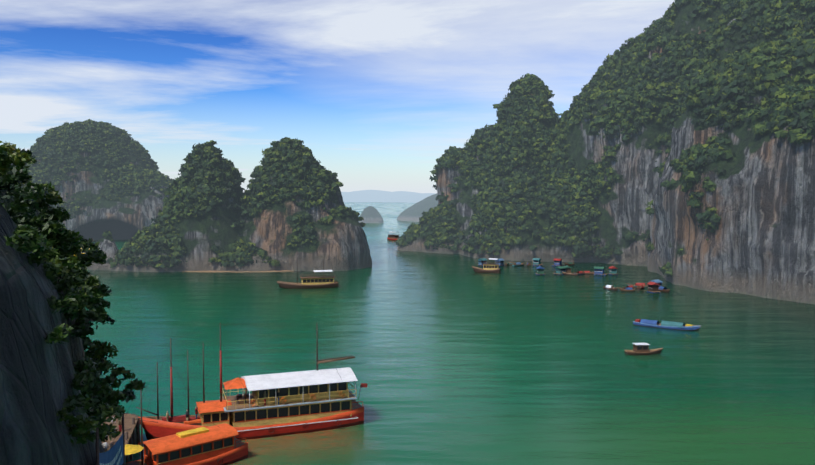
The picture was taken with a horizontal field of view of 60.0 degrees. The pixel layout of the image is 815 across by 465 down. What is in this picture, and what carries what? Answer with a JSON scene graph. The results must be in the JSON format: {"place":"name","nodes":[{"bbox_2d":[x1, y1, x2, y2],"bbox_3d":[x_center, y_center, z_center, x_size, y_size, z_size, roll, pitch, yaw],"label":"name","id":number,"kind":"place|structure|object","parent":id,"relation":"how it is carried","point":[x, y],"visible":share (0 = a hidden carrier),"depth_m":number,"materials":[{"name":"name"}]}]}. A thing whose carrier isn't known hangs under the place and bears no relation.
{"place":"outdoors","nodes":[
{"label":"outdoors","id":0,"kind":"place"},
{"bbox_2d":[0,172,104,464],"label":"cliff rock","id":1,"kind":"object","parent":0,"point":[37,373],"visible":0.83,"depth_m":16.96,"materials":[{"name":"grey stone"}]},
{"bbox_2d":[0,141,145,445],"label":"foliage leaves","id":2,"kind":"object","parent":1,"relation":"on","point":[55,243],"visible":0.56,"depth_m":23.61,"materials":[{"name":"green plant"}]},
{"bbox_2d":[96,413,124,464],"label":"banner on poles","id":3,"kind":"object","parent":1,"relation":"attached to","point":[114,454],"visible":1,"depth_m":21.93,"materials":[{"name":"blue fabric"}]},
{"bbox_2d":[0,0,674,193],"label":"sky","id":4,"kind":"structure","parent":0,"point":[378,91],"materials":[{"name":"blue"}]},
{"bbox_2d":[341,190,434,202],"bbox_3d":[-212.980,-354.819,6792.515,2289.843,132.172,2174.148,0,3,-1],"label":"distant hills","id":5,"kind":"structure","parent":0,"point":[380,196],"depth_m":6710.31,"materials":[{"name":"grey stone"}]},
{"bbox_2d":[85,202,814,464],"bbox_3d":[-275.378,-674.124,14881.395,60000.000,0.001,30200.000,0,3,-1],"label":"sea water","id":6,"kind":"structure","parent":0,"point":[455,361],"depth_m":124.11,"materials":[{"name":"green liquid"}]},
{"bbox_2d":[12,125,168,240],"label":"island rock","id":7,"kind":"object","parent":6,"relation":"in","point":[128,217],"visible":0.25,"depth_m":456.68,"materials":[{"name":"grey stone"}]},
{"bbox_2d":[9,119,172,220],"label":"trees","id":8,"kind":"object","parent":7,"relation":"on","point":[129,142],"visible":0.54,"depth_m":464.51,"materials":[{"name":"green plant"}]},
{"bbox_2d":[101,413,152,464],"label":"pier","id":9,"kind":"structure","parent":6,"relation":"in","point":[132,424],"depth_m":76.19,"materials":[{"name":"brown wood"}]},
{"bbox_2d":[109,385,247,464],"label":"day boat","id":10,"kind":"object","parent":6,"relation":"on","point":[219,444],"visible":0.98,"depth_m":71.56,"materials":[{"name":"red paint"}]},
{"bbox_2d":[87,142,371,271],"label":"island rock","id":11,"kind":"object","parent":6,"relation":"in","point":[341,244],"visible":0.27,"depth_m":275.04,"materials":[{"name":"grey stone"}]},
{"bbox_2d":[85,137,366,268],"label":"trees","id":12,"kind":"object","parent":11,"relation":"on","point":[232,175],"visible":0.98,"depth_m":278.18,"materials":[{"name":"green plant"}]},
{"bbox_2d":[184,270,289,271],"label":"beach sand","id":13,"kind":"structure","parent":6,"relation":"on","point":[241,271],"depth_m":269.25,"materials":[{"name":"beige sand"}]},
{"bbox_2d":[136,323,366,439],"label":"tour boat","id":14,"kind":"object","parent":6,"relation":"in","point":[285,403],"visible":0.92,"depth_m":82.81,"materials":[{"name":"red paint"}]},
{"bbox_2d":[277,260,337,288],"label":"tour boat","id":15,"kind":"object","parent":6,"relation":"in","point":[320,281],"visible":0.96,"depth_m":219.36,"materials":[{"name":"brown wood"}]},
{"bbox_2d":[359,206,383,222],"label":"islet rock","id":16,"kind":"object","parent":6,"relation":"in","point":[370,214],"visible":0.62,"depth_m":819.74,"materials":[{"name":"grey stone"}]},
{"bbox_2d":[387,232,398,239],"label":"boat","id":17,"kind":"object","parent":6,"relation":"in","point":[392,237],"visible":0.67,"depth_m":479.16,"materials":[{"name":"red paint"}]},
{"bbox_2d":[397,193,437,221],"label":"island rock","id":18,"kind":"object","parent":6,"relation":"in","point":[413,213],"visible":0.12,"depth_m":889.97,"materials":[{"name":"grey stone"}]},
{"bbox_2d":[478,258,486,265],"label":"raft house","id":19,"kind":"structure","parent":6,"relation":"on","point":[481,261],"depth_m":293.86,"materials":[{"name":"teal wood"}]},
{"bbox_2d":[472,252,500,272],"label":"tour boat","id":20,"kind":"object","parent":6,"relation":"on","point":[492,267],"visible":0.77,"depth_m":264.74,"materials":[{"name":"brown wood"}]},
{"bbox_2d":[495,258,503,265],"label":"raft house","id":21,"kind":"structure","parent":6,"relation":"on","point":[500,262],"depth_m":291.96,"materials":[{"name":"blue wood"}]},
{"bbox_2d":[512,262,524,265],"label":"small boat","id":22,"kind":"object","parent":6,"relation":"on","point":[518,264],"visible":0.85,"depth_m":292.85,"materials":[{"name":"blue wood"}]},
{"bbox_2d":[533,258,542,265],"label":"raft house","id":23,"kind":"structure","parent":6,"relation":"on","point":[536,261],"depth_m":294.41,"materials":[{"name":"teal wood"}]},
{"bbox_2d":[535,266,544,274],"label":"raft house","id":24,"kind":"structure","parent":6,"relation":"on","point":[540,269],"depth_m":257.64,"materials":[{"name":"blue wood"}]},
{"bbox_2d":[552,258,561,265],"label":"raft house","id":25,"kind":"structure","parent":6,"relation":"on","point":[557,262],"depth_m":292.70,"materials":[{"name":"red wood"}]},
{"bbox_2d":[553,266,566,274],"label":"raft house","id":26,"kind":"structure","parent":6,"relation":"on","point":[560,270],"depth_m":258.78,"materials":[{"name":"green wood"}]},
{"bbox_2d":[565,266,571,273],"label":"raft house","id":27,"kind":"structure","parent":6,"relation":"on","point":[568,269],"depth_m":260.74,"materials":[{"name":"green wood"}]},
{"bbox_2d":[562,272,577,275],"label":"small boat","id":28,"kind":"object","parent":6,"relation":"on","point":[565,273],"visible":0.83,"depth_m":256.57,"materials":[{"name":"brown wood"}]},
{"bbox_2d":[594,266,606,274],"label":"raft house","id":29,"kind":"structure","parent":6,"relation":"on","point":[598,270],"depth_m":257.79,"materials":[{"name":"blue wood"}]},
{"bbox_2d":[398,0,814,303],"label":"island rock","id":30,"kind":"object","parent":6,"relation":"in","point":[760,242],"visible":0.35,"depth_m":227.63,"materials":[{"name":"grey stone"}]},
{"bbox_2d":[396,0,814,276],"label":"trees","id":31,"kind":"object","parent":30,"relation":"on","point":[793,97],"visible":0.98,"depth_m":303.53,"materials":[{"name":"green plant"}]},
{"bbox_2d":[603,282,617,290],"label":"small boat","id":32,"kind":"object","parent":6,"relation":"on","point":[609,287],"visible":0.88,"depth_m":215.48,"materials":[{"name":"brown wood"}]},
{"bbox_2d":[608,266,617,274],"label":"raft house","id":33,"kind":"structure","parent":6,"relation":"on","point":[612,270],"depth_m":258.26,"materials":[{"name":"teal wood"}]},
{"bbox_2d":[619,284,634,291],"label":"small boat","id":34,"kind":"object","parent":6,"relation":"on","point":[628,289],"visible":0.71,"depth_m":211.56,"materials":[{"name":"brown wood"}]},
{"bbox_2d":[626,283,647,287],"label":"village boat","id":35,"kind":"object","parent":6,"relation":"on","point":[636,284],"visible":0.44,"depth_m":221.25,"materials":[{"name":"brown wood"}]},
{"bbox_2d":[636,284,643,289],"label":"house","id":36,"kind":"structure","parent":6,"relation":"on","point":[640,287],"depth_m":215.34,"materials":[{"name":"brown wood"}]},
{"bbox_2d":[624,343,662,354],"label":"cabin boat","id":37,"kind":"object","parent":6,"relation":"on","point":[641,349],"visible":0.83,"depth_m":125.46,"materials":[{"name":"brown wood"}]},
{"bbox_2d":[647,281,660,292],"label":"raft house","id":38,"kind":"structure","parent":6,"relation":"on","point":[652,287],"depth_m":208.94,"materials":[{"name":"brown wood"}]},
{"bbox_2d":[649,279,661,286],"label":"raft house","id":39,"kind":"structure","parent":6,"relation":"on","point":[658,281],"depth_m":215.47,"materials":[{"name":"blue wood"}]},
{"bbox_2d":[658,286,669,292],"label":"small boat","id":40,"kind":"object","parent":6,"relation":"on","point":[662,289],"visible":0.75,"depth_m":211.34,"materials":[{"name":"brown wood"}]},
{"bbox_2d":[633,319,700,330],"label":"long boat","id":41,"kind":"object","parent":6,"relation":"on","point":[664,324],"visible":0.94,"depth_m":150.66,"materials":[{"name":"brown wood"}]},
{"bbox_2d":[641,326,694,334],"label":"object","id":42,"kind":"object","parent":6,"relation":"on","point":[666,330],"visible":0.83,"depth_m":148.65,"materials":[{"name":"blue"}]},
{"bbox_2d":[509,264,649,290],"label":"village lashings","id":43,"kind":"object","parent":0,"point":[583,273],"visible":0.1,"depth_m":258.82,"materials":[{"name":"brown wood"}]}
]}

